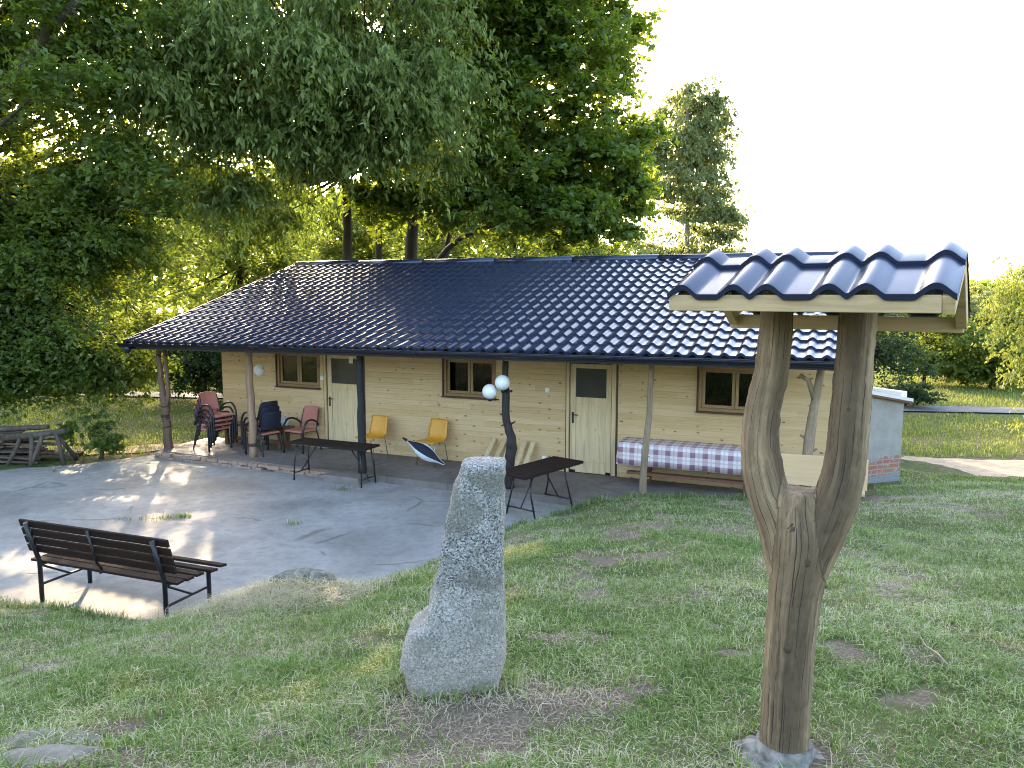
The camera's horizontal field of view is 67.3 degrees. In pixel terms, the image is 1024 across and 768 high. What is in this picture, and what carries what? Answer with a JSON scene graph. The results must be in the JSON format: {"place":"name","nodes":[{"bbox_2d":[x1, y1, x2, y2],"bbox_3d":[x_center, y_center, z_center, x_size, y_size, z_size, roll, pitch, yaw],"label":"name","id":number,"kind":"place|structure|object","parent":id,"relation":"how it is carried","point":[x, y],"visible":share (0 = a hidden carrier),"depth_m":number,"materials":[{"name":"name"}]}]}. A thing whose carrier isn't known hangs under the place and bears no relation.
{"place":"outdoors","nodes":[
{"label":"outdoors","id":0,"kind":"place"},
{"bbox_2d":[281,416,289,426],"bbox_3d":[-4.912,0.787,16.136,0.538,0.312,0.335,0,7,0],"label":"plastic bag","id":1,"kind":"object","parent":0,"point":[283,418],"visible":0.17,"depth_m":16.07,"materials":[{"name":"white plastic"}]},
{"bbox_2d":[0,455,574,620],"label":"patio","id":2,"kind":"structure","parent":0,"point":[243,531],"depth_m":11.34,"materials":[{"name":"concrete"}]},
{"bbox_2d":[18,518,226,616],"bbox_3d":[-4.169,1.911,8.218,2.100,0.936,0.804,2,7,21],"label":"park bench","id":3,"kind":"object","parent":2,"relation":"on","point":[149,560],"visible":0.98,"depth_m":7.98,"materials":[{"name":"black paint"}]},
{"bbox_2d":[118,485,358,527],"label":"grass patches","id":4,"kind":"object","parent":2,"relation":"on","point":[182,515],"visible":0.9,"depth_m":11.48,"materials":[{"name":"green plant"}]},
{"bbox_2d":[288,437,379,487],"bbox_3d":[-3.183,1.397,13.758,1.660,0.700,0.470,3,7,24],"label":"folding table","id":5,"kind":"object","parent":2,"relation":"on","point":[335,444],"visible":1,"depth_m":13.66,"materials":[{"name":"black paint"}]},
{"bbox_2d":[505,456,583,518],"bbox_3d":[0.430,1.613,11.880,0.600,0.702,1.500,5,8,40],"label":"folding table","id":6,"kind":"object","parent":2,"relation":"on","point":[531,471],"visible":0.88,"depth_m":11.75,"materials":[{"name":"black paint"}]},
{"bbox_2d":[0,301,1023,767],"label":"ground","id":7,"kind":"structure","parent":0,"point":[918,695],"depth_m":4.33,"materials":[{"name":"green plant"}]},
{"bbox_2d":[0,151,31,173],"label":"sunlit tree","id":8,"kind":"object","parent":7,"relation":"on","point":[5,158],"depth_m":26.41,"materials":[{"name":"green plant"}]},
{"bbox_2d":[0,460,40,463],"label":"old plank","id":9,"kind":"object","parent":7,"relation":"on","point":[18,461],"visible":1,"depth_m":15.27,"materials":[{"name":"wood"}]},
{"bbox_2d":[0,455,40,459],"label":"old plank","id":10,"kind":"object","parent":9,"relation":"on","point":[17,457],"visible":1,"depth_m":15.20,"materials":[{"name":"wood"}]},
{"bbox_2d":[0,455,59,459],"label":"old plank","id":11,"kind":"object","parent":7,"relation":"on","point":[57,456],"visible":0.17,"depth_m":15.53,"materials":[{"name":"brown wood"}]},
{"bbox_2d":[0,453,28,456],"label":"old plank","id":12,"kind":"object","parent":11,"relation":"on","point":[15,454],"visible":0.4,"depth_m":15.49,"materials":[{"name":"brown wood"}]},
{"bbox_2d":[2,449,26,451],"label":"old plank","id":13,"kind":"object","parent":12,"relation":"on","point":[20,450],"visible":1,"depth_m":15.32,"materials":[{"name":"wood"}]},
{"bbox_2d":[0,449,40,452],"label":"old plank","id":14,"kind":"object","parent":13,"relation":"on","point":[25,451],"visible":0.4,"depth_m":15.31,"materials":[{"name":"wood"}]},
{"bbox_2d":[1,428,78,466],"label":"log trestle","id":15,"kind":"object","parent":7,"relation":"on","point":[40,435],"visible":1,"depth_m":15.07,"materials":[{"name":"grey wood"}]},
{"bbox_2d":[0,425,49,431],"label":"loose log","id":16,"kind":"object","parent":15,"relation":"on","point":[20,428],"visible":1,"depth_m":15.25,"materials":[{"name":"grey wood"}]},
{"bbox_2d":[20,454,78,458],"bbox_3d":[-10.140,1.468,15.688,2.470,0.048,0.174,1,8,-5],"label":"old plank","id":17,"kind":"object","parent":7,"relation":"on","point":[68,457],"visible":0.33,"depth_m":15.72,"materials":[{"name":"wood"}]},
{"bbox_2d":[6,453,70,455],"bbox_3d":[-10.280,1.438,15.942,2.517,0.057,0.127,1,3,6],"label":"old plank","id":18,"kind":"object","parent":17,"relation":"on","point":[67,454],"visible":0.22,"depth_m":15.83,"materials":[{"name":"wood"}]},
{"bbox_2d":[39,450,54,452],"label":"old plank","id":19,"kind":"object","parent":17,"relation":"on","point":[46,451],"visible":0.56,"depth_m":15.63,"materials":[{"name":"wood"}]},
{"bbox_2d":[1,447,43,450],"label":"old plank","id":20,"kind":"object","parent":19,"relation":"on","point":[18,448],"visible":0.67,"depth_m":15.63,"materials":[{"name":"grey wood"}]},
{"bbox_2d":[11,442,56,445],"bbox_3d":[-10.367,1.204,15.677,2.180,0.047,0.173,1,8,-4],"label":"old plank","id":21,"kind":"object","parent":20,"relation":"on","point":[50,443],"visible":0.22,"depth_m":15.69,"materials":[{"name":"grey wood"}]},
{"bbox_2d":[0,727,101,748],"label":"flat stone","id":22,"kind":"object","parent":7,"relation":"on","point":[22,739],"visible":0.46,"depth_m":3.41,"materials":[{"name":"grey stone"}]},
{"bbox_2d":[0,744,104,767],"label":"flat stone","id":23,"kind":"object","parent":7,"relation":"on","point":[59,750],"visible":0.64,"depth_m":3.19,"materials":[{"name":"grey stone"}]},
{"bbox_2d":[55,407,129,459],"bbox_3d":[-8.517,1.033,15.695,1.539,1.102,1.240,4,8,32],"label":"shrub","id":24,"kind":"object","parent":7,"relation":"on","point":[108,443],"visible":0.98,"depth_m":15.60,"materials":[{"name":"green plant"}]},
{"bbox_2d":[0,0,228,423],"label":"broadleaf tree","id":25,"kind":"object","parent":7,"relation":"on","point":[70,222],"visible":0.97,"depth_m":14.79,"materials":[{"name":"green plant"}]},
{"bbox_2d":[72,444,176,454],"bbox_3d":[-7.809,1.411,16.774,3.763,0.001,1.098,-1,7,-5],"label":"sandy strip","id":26,"kind":"object","parent":7,"relation":"on","point":[149,445],"visible":0.19,"depth_m":16.80,"materials":[{"name":"beige sand"}]},
{"bbox_2d":[52,450,82,454],"bbox_3d":[-10.313,1.413,16.091,2.560,0.058,0.187,2,7,-5],"label":"old plank","id":27,"kind":"object","parent":26,"relation":"on","point":[76,452],"visible":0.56,"depth_m":16.13,"materials":[{"name":"wood"}]},
{"bbox_2d":[5,446,45,447],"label":"old plank","id":28,"kind":"object","parent":27,"relation":"on","point":[25,446],"visible":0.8,"depth_m":16.18,"materials":[{"name":"grey wood"}]},
{"bbox_2d":[50,212,213,398],"bbox_3d":[-13.284,-3.472,25.793,7.203,7.659,6.564,5,8,37],"label":"sunlit tree","id":29,"kind":"object","parent":7,"relation":"on","point":[138,324],"visible":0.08,"depth_m":25.34,"materials":[{"name":"green plant"}]},
{"bbox_2d":[152,350,222,402],"bbox_3d":[-9.776,-0.818,24.598,4.005,2.749,3.307,0,7,0],"label":"shrub","id":30,"kind":"object","parent":7,"relation":"on","point":[203,368],"visible":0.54,"depth_m":23.85,"materials":[{"name":"green plant"}]},
{"bbox_2d":[111,166,317,362],"bbox_3d":[-9.589,-3.723,27.020,7.238,7.879,6.564,0,7,0],"label":"sunlit tree","id":31,"kind":"object","parent":7,"relation":"on","point":[273,263],"visible":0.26,"depth_m":26.62,"materials":[{"name":"green plant"}]},
{"bbox_2d":[44,0,520,272],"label":"hanging leaf tree","id":32,"kind":"object","parent":7,"relation":"on","point":[291,118],"visible":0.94,"depth_m":15.56,"materials":[{"name":"green plant"}]},
{"bbox_2d":[269,568,335,588],"bbox_3d":[-2.000,1.896,7.340,0.634,0.278,0.372,0,7,0],"label":"rock","id":33,"kind":"object","parent":7,"relation":"on","point":[310,572],"visible":0.42,"depth_m":7.28,"materials":[{"name":"grey stone"}]},
{"bbox_2d":[285,177,452,263],"bbox_3d":[-6.009,-4.345,30.256,7.489,8.377,7.215,0,7,0],"label":"sunlit tree","id":34,"kind":"object","parent":7,"relation":"on","point":[362,241],"visible":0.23,"depth_m":29.62,"materials":[{"name":"green plant"}]},
{"bbox_2d":[139,560,653,737],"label":"long dry grass","id":35,"kind":"structure","parent":7,"relation":"on","point":[267,587],"depth_m":6.84,"materials":[{"name":"beige plant"}]},
{"bbox_2d":[328,4,493,259],"bbox_3d":[-3.821,-5.722,22.809,7.310,12.791,6.190,0,7,0],"label":"slim tree","id":36,"kind":"object","parent":7,"relation":"on","point":[378,251],"depth_m":24.43,"materials":[{"name":"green plant"}]},
{"bbox_2d":[352,205,502,258],"bbox_3d":[-3.951,-4.788,32.224,8.061,8.810,7.039,0,7,0],"label":"sunlit tree","id":37,"kind":"object","parent":7,"relation":"on","point":[431,234],"visible":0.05,"depth_m":31.71,"materials":[{"name":"green plant"}]},
{"bbox_2d":[0,490,857,767],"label":"edge tufts","id":38,"kind":"object","parent":7,"relation":"on","point":[16,604],"visible":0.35,"depth_m":7.50,"materials":[{"name":"green plant"}]},
{"bbox_2d":[400,456,506,697],"bbox_3d":[-0.284,1.022,3.738,0.515,1.320,0.393,0,7,0],"label":"standing stone","id":39,"kind":"object","parent":7,"relation":"on","point":[455,637],"visible":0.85,"depth_m":3.59,"materials":[{"name":"stone"}]},
{"bbox_2d":[402,87,523,258],"bbox_3d":[-1.361,-5.347,26.022,6.364,11.316,4.722,0,7,0],"label":"leaning tree","id":40,"kind":"object","parent":7,"relation":"on","point":[447,256],"depth_m":26.08,"materials":[{"name":"green plant"}]},
{"bbox_2d":[116,251,839,505],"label":"wooden lodge","id":41,"kind":"structure","parent":7,"relation":"on","point":[595,360],"depth_m":14.21,"materials":[{"name":"brown wood"}]},
{"bbox_2d":[193,407,232,451],"bbox_3d":[-6.319,0.909,16.131,0.636,0.895,0.603,4,8,32],"label":"armchair","id":42,"kind":"object","parent":41,"relation":"on","point":[206,428],"visible":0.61,"depth_m":16.02,"materials":[{"name":"black paint"}]},
{"bbox_2d":[195,402,233,447],"bbox_3d":[-6.264,0.814,16.085,0.636,0.895,0.603,4,8,32],"label":"armchair","id":43,"kind":"object","parent":42,"relation":"on","point":[220,424],"visible":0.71,"depth_m":15.97,"materials":[{"name":"black paint"}]},
{"bbox_2d":[197,397,235,442],"bbox_3d":[-6.209,0.718,16.039,0.636,0.895,0.603,4,8,32],"label":"armchair","id":44,"kind":"object","parent":43,"relation":"on","point":[219,420],"visible":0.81,"depth_m":15.95,"materials":[{"name":"black paint"}]},
{"bbox_2d":[198,391,237,438],"bbox_3d":[-6.154,0.623,15.994,0.636,0.895,0.603,4,8,32],"label":"armchair","id":45,"kind":"object","parent":44,"relation":"on","point":[208,400],"visible":0.98,"depth_m":16.05,"materials":[{"name":"fabric"}]},
{"bbox_2d":[225,421,294,448],"bbox_3d":[-5.458,1.086,16.473,1.750,0.460,0.360,3,7,24],"label":"bench","id":46,"kind":"object","parent":41,"relation":"on","point":[227,437],"visible":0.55,"depth_m":16.29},
{"bbox_2d":[244,411,284,456],"bbox_3d":[-4.989,0.973,15.576,0.636,0.895,0.603,5,8,35],"label":"armchair","id":47,"kind":"object","parent":41,"relation":"on","point":[271,421],"visible":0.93,"depth_m":15.42,"materials":[{"name":"black paint"}]},
{"bbox_2d":[242,406,281,451],"bbox_3d":[-5.030,0.870,15.593,0.636,0.895,0.603,5,8,35],"label":"armchair","id":48,"kind":"object","parent":47,"relation":"on","point":[269,409],"visible":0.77,"depth_m":15.39,"materials":[{"name":"black fabric"}]},
{"bbox_2d":[240,400,279,446],"bbox_3d":[-5.071,0.767,15.610,0.636,0.895,0.603,5,8,35],"label":"armchair","id":49,"kind":"object","parent":48,"relation":"on","point":[268,404],"visible":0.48,"depth_m":15.39,"materials":[{"name":"black paint"}]},
{"bbox_2d":[274,354,320,389],"bbox_3d":[-4.515,-0.303,16.292,1.170,0.779,0.188,3,7,24],"label":"window","id":50,"kind":"structure","parent":41,"relation":"in","point":[300,371],"depth_m":16.33,"materials":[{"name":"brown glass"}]},
{"bbox_2d":[282,406,321,453],"bbox_3d":[-4.316,0.932,15.928,0.603,0.895,0.636,4,8,30],"label":"armchair","id":51,"kind":"object","parent":41,"relation":"on","point":[310,414],"visible":0.93,"depth_m":15.95,"materials":[{"name":"black paint"}]},
{"bbox_2d":[323,355,366,451],"bbox_3d":[-3.451,0.341,15.898,1.044,2.060,0.102,3,7,24],"label":"door","id":52,"kind":"structure","parent":41,"relation":"in","point":[339,382],"depth_m":15.96,"materials":[{"name":"brown wood"}]},
{"bbox_2d":[355,414,388,458],"bbox_3d":[-2.738,1.056,15.114,0.438,0.832,0.534,4,8,30],"label":"shell chair","id":53,"kind":"object","parent":41,"relation":"on","point":[378,427],"visible":0.81,"depth_m":15.24,"materials":[{"name":"yellow plastic"}]},
{"bbox_2d":[402,437,444,464],"bbox_3d":[-1.643,1.244,14.291,0.869,0.478,0.282,3,7,21],"label":"rolled bundle","id":54,"kind":"object","parent":41,"relation":"on","point":[424,451],"visible":1,"depth_m":14.17,"materials":[{"name":"fabric"}]},
{"bbox_2d":[415,418,447,466],"bbox_3d":[-1.518,1.107,14.661,0.438,0.832,0.534,4,8,30],"label":"shell chair","id":55,"kind":"object","parent":41,"relation":"on","point":[437,432],"visible":0.87,"depth_m":14.78,"materials":[{"name":"yellow plastic"}]},
{"bbox_2d":[441,359,495,399],"bbox_3d":[-0.802,-0.116,14.649,1.160,0.779,0.188,3,7,24],"label":"window","id":56,"kind":"structure","parent":41,"relation":"in","point":[466,378],"depth_m":14.70,"materials":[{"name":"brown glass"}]},
{"bbox_2d":[484,437,495,455],"bbox_3d":[-0.454,1.280,14.445,0.321,0.519,0.100,-4,8,-33],"label":"plank","id":57,"kind":"object","parent":41,"relation":"on","point":[490,446],"visible":0.56,"depth_m":14.45,"materials":[{"name":"brown wood"}]},
{"bbox_2d":[482,384,498,400],"bbox_3d":[-0.362,0.141,12.666,0.250,0.289,0.261,3,7,24],"label":"globe lamp","id":58,"kind":"object","parent":41,"relation":"hanging from","point":[489,391],"visible":1,"depth_m":12.57,"materials":[{"name":"white glass"}]},
{"bbox_2d":[494,438,506,456],"bbox_3d":[-0.258,1.290,14.358,0.326,0.519,0.100,-4,8,-32],"label":"plank","id":59,"kind":"object","parent":41,"relation":"on","point":[500,448],"visible":0.55,"depth_m":14.36,"materials":[{"name":"brown wood"}]},
{"bbox_2d":[495,375,509,392],"bbox_3d":[-0.152,-0.004,12.531,0.250,0.289,0.258,3,7,24],"label":"globe lamp","id":60,"kind":"object","parent":41,"relation":"attached to","point":[502,383],"visible":1,"depth_m":12.44,"materials":[{"name":"white glass"}]},
{"bbox_2d":[514,440,527,465],"bbox_3d":[0.149,1.310,14.178,0.294,0.518,0.100,-6,9,-44],"label":"plank","id":61,"kind":"object","parent":41,"relation":"on","point":[520,452],"visible":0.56,"depth_m":14.17,"materials":[{"name":"brown wood"}]},
{"bbox_2d":[523,441,535,463],"bbox_3d":[0.304,1.318,14.110,0.294,0.518,0.100,-6,9,-44],"label":"plank","id":62,"kind":"object","parent":41,"relation":"on","point":[530,451],"visible":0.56,"depth_m":14.11,"materials":[{"name":"brown wood"}]},
{"bbox_2d":[565,362,618,475],"bbox_3d":[1.418,0.587,13.744,0.984,2.060,0.102,3,7,24],"label":"door","id":63,"kind":"structure","parent":41,"relation":"in","point":[591,407],"depth_m":13.76,"materials":[{"name":"brown wood"}]},
{"bbox_2d":[627,467,746,495],"bbox_3d":[3.033,1.379,12.687,2.400,0.738,0.525,3,7,24],"label":"bench","id":64,"kind":"object","parent":41,"relation":"on","point":[650,473],"visible":0.2,"depth_m":12.53,"materials":[{"name":"brown wood"}]},
{"bbox_2d":[616,437,741,474],"bbox_3d":[3.030,1.191,12.659,2.566,0.378,0.607,3,7,24],"label":"tablecloth","id":65,"kind":"object","parent":64,"relation":"on","point":[700,456],"visible":0.72,"depth_m":12.52,"materials":[{"name":"fabric"}]},
{"bbox_2d":[695,367,754,414],"bbox_3d":[3.674,0.111,12.669,1.240,0.779,0.188,3,7,24],"label":"window","id":66,"kind":"structure","parent":41,"relation":"in","point":[717,387],"depth_m":12.78,"materials":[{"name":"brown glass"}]},
{"bbox_2d":[781,453,868,496],"bbox_3d":[4.285,1.458,10.901,1.340,0.985,0.485,3,7,24],"label":"board bench","id":67,"kind":"object","parent":41,"relation":"on","point":[804,470],"visible":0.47,"depth_m":10.71,"materials":[{"name":"brown wood"}]},
{"bbox_2d":[319,0,679,258],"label":"maple tree","id":68,"kind":"object","parent":7,"relation":"on","point":[565,191],"visible":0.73,"depth_m":20.12,"materials":[{"name":"green plant"}]},
{"bbox_2d":[0,491,1023,767],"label":"dry clippings","id":69,"kind":"object","parent":7,"relation":"on","point":[434,751],"visible":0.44,"depth_m":4.76,"materials":[{"name":"beige plant"}]},
{"bbox_2d":[0,369,1023,481],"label":"meadow grass","id":70,"kind":"structure","parent":7,"relation":"on","point":[1015,392],"depth_m":20.36,"materials":[{"name":"green plant"}]},
{"bbox_2d":[425,212,598,258],"bbox_3d":[0.301,-4.558,31.294,7.718,8.564,7.000,3,7,26],"label":"sunlit tree","id":71,"kind":"object","parent":7,"relation":"on","point":[514,246],"visible":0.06,"depth_m":30.88,"materials":[{"name":"green plant"}]},
{"bbox_2d":[73,178,1023,339],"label":"wood","id":72,"kind":"object","parent":7,"relation":"on","point":[206,279],"visible":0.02,"depth_m":52.82,"materials":[{"name":"green plant"}]},
{"bbox_2d":[499,218,661,256],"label":"sunlit tree","id":73,"kind":"object","parent":7,"relation":"on","point":[625,250],"visible":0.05,"depth_m":32.36,"materials":[{"name":"green plant"}]},
{"bbox_2d":[625,73,755,254],"bbox_3d":[7.562,-7.127,34.483,6.634,12.939,4.607,3,7,22],"label":"birch tree","id":74,"kind":"object","parent":7,"relation":"on","point":[700,154],"visible":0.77,"depth_m":33.56,"materials":[{"name":"green plant"}]},
{"bbox_2d":[667,242,970,767],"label":"roofed trunk","id":75,"kind":"object","parent":7,"relation":"on","point":[851,292],"visible":0.98,"depth_m":2.81,"materials":[{"name":"brown wood"}]},
{"bbox_2d":[867,387,913,483],"bbox_3d":[5.715,0.807,14.396,1.618,1.926,2.796,-3,7,-22],"label":"plastered annex","id":76,"kind":"object","parent":7,"relation":"on","point":[885,438],"visible":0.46,"depth_m":13.30,"materials":[{"name":"paint"}]},
{"bbox_2d":[874,313,943,389],"bbox_3d":[11.817,-1.399,25.396,4.356,3.720,3.927,0,7,0],"label":"shrub","id":77,"kind":"object","parent":7,"relation":"on","point":[893,349],"visible":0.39,"depth_m":24.63,"materials":[{"name":"green plant"}]},
{"bbox_2d":[886,376,947,405],"bbox_3d":[11.898,0.242,23.066,1.858,1.001,1.557,1,7,12],"label":"shrub","id":78,"kind":"object","parent":7,"relation":"on","point":[916,394],"visible":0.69,"depth_m":22.64,"materials":[{"name":"green plant"}]},
{"bbox_2d":[908,627,947,664],"bbox_3d":[2.258,1.419,4.199,0.032,0.081,0.632,1,7,11],"label":"stick","id":79,"kind":"object","parent":7,"relation":"on","point":[938,654],"visible":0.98,"depth_m":4.10,"materials":[{"name":"beige wood"}]},
{"bbox_2d":[882,313,991,385],"bbox_3d":[15.702,-1.575,28.920,4.297,3.270,3.675,0,7,0],"label":"shrub","id":80,"kind":"object","parent":7,"relation":"on","point":[947,370],"visible":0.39,"depth_m":28.22,"materials":[{"name":"green plant"}]},
{"bbox_2d":[929,322,1023,389],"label":"shrub","id":81,"kind":"object","parent":7,"relation":"on","point":[982,374],"visible":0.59,"depth_m":27.33,"materials":[{"name":"green plant"}]},
{"bbox_2d":[931,278,1023,353],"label":"shrub","id":82,"kind":"object","parent":7,"relation":"on","point":[982,292],"visible":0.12,"depth_m":30.24,"materials":[{"name":"green plant"}]},
{"bbox_2d":[967,256,1023,437],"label":"willow","id":83,"kind":"object","parent":7,"relation":"on","point":[1016,292],"visible":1,"depth_m":18.14,"materials":[{"name":"green plant"}]},
{"bbox_2d":[973,270,1023,354],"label":"shrub","id":84,"kind":"object","parent":7,"relation":"on","point":[1007,318],"visible":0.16,"depth_m":29.40,"materials":[{"name":"green plant"}]},
{"bbox_2d":[0,0,1023,298],"label":"sky","id":85,"kind":"structure","parent":0,"point":[867,125],"materials":[{"name":"white"}]},
{"bbox_2d":[26,391,1023,412],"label":"road","id":86,"kind":"structure","parent":0,"point":[933,408],"depth_m":22.64,"materials":[{"name":"grey asphalt"}]},
{"bbox_2d":[901,456,1023,476],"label":"dirt path","id":87,"kind":"structure","parent":0,"point":[1000,468],"depth_m":15.19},
{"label":"old plank","id":88,"kind":"object","parent":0,"visible":0},
{"label":"old plank","id":89,"kind":"object","parent":88,"relation":"on","visible":0},
{"bbox_2d":[0,442,35,445],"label":"old plank","id":90,"kind":"object","parent":89,"relation":"on","point":[3,443],"visible":0.6,"depth_m":15.23,"materials":[{"name":"grey wood"}]},
{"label":"old plank","id":91,"kind":"object","parent":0,"visible":0},
{"bbox_2d":[0,431,24,433],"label":"old plank","id":92,"kind":"object","parent":91,"relation":"on","point":[11,432],"visible":0.6,"depth_m":15.91,"materials":[{"name":"grey wood"}]}
]}

